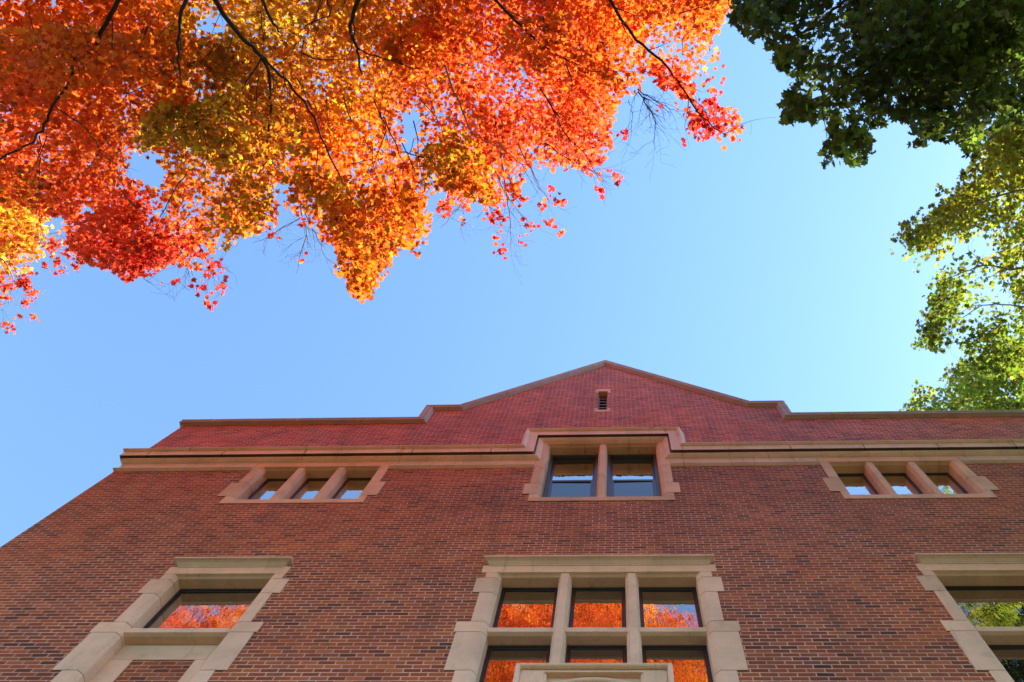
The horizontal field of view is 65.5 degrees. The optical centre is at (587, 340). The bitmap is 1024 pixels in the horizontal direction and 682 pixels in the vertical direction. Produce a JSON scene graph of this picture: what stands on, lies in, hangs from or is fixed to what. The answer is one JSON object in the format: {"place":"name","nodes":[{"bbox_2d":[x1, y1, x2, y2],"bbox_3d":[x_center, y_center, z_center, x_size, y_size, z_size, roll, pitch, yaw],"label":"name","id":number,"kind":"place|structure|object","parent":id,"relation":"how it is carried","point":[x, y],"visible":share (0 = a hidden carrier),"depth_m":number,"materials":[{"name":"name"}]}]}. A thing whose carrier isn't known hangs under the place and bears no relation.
{"place":"outdoors","nodes":[
{"label":"outdoors","id":0,"kind":"place"},
{"bbox_2d":[0,360,1023,681],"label":"brick building","id":1,"kind":"structure","parent":0,"point":[604,520],"depth_m":11.55,"materials":[{"name":"brick"}]},
{"bbox_2d":[50,556,292,681],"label":"window","id":2,"kind":"structure","parent":1,"relation":"in","point":[190,623],"depth_m":9.93,"materials":[{"name":"stone"}]},
{"bbox_2d":[217,462,392,503],"bbox_3d":[-4.946,2.644,14.081,2.770,1.711,0.313,-1,-76,2],"label":"window","id":3,"kind":"structure","parent":1,"relation":"in","point":[315,482],"depth_m":14.30,"materials":[{"name":"stone"}]},
{"bbox_2d":[444,554,747,681],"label":"window","id":4,"kind":"structure","parent":1,"relation":"in","point":[649,608],"depth_m":10.13,"materials":[{"name":"stone"}]},
{"bbox_2d":[522,442,680,501],"bbox_3d":[0.264,2.472,14.309,2.670,2.569,0.338,-1,-76,2],"label":"window","id":5,"kind":"structure","parent":1,"relation":"in","point":[631,471],"depth_m":14.60,"materials":[{"name":"stone"}]},
{"bbox_2d":[816,456,999,498],"bbox_3d":[5.446,2.487,13.699,2.770,1.711,0.313,-1,-76,2],"label":"window","id":6,"kind":"structure","parent":1,"relation":"in","point":[939,476],"depth_m":13.92,"materials":[{"name":"stone"}]},
{"bbox_2d":[913,553,1023,681],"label":"window","id":7,"kind":"structure","parent":1,"relation":"in","point":[983,593],"depth_m":10.30,"materials":[{"name":"stone"}]},
{"bbox_2d":[0,0,1023,546],"label":"sky","id":8,"kind":"structure","parent":0,"point":[752,269],"materials":[{"name":"blue"}]},
{"label":"lawn","id":9,"kind":"structure","parent":0,"visible":0},
{"bbox_2d":[0,160,83,334],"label":"maple tree","id":10,"kind":"object","parent":9,"relation":"on","point":[24,237],"visible":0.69,"depth_m":18.80,"materials":[{"name":"orange plant"}]},
{"bbox_2d":[0,0,774,311],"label":"maple tree","id":11,"kind":"object","parent":9,"relation":"on","point":[38,56],"visible":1,"depth_m":12.34,"materials":[{"name":"orange plant"}]},
{"bbox_2d":[725,0,1023,169],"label":"green tree","id":12,"kind":"object","parent":9,"relation":"on","point":[936,58],"visible":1,"depth_m":8.27,"materials":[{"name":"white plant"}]},
{"bbox_2d":[888,112,1023,380],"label":"green tree","id":13,"kind":"object","parent":9,"relation":"on","point":[1005,146],"visible":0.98,"depth_m":14.35,"materials":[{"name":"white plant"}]},
{"bbox_2d":[899,343,1023,410],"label":"green tree","id":14,"kind":"object","parent":9,"relation":"on","point":[977,394],"visible":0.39,"depth_m":25.20,"materials":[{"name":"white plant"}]}
]}

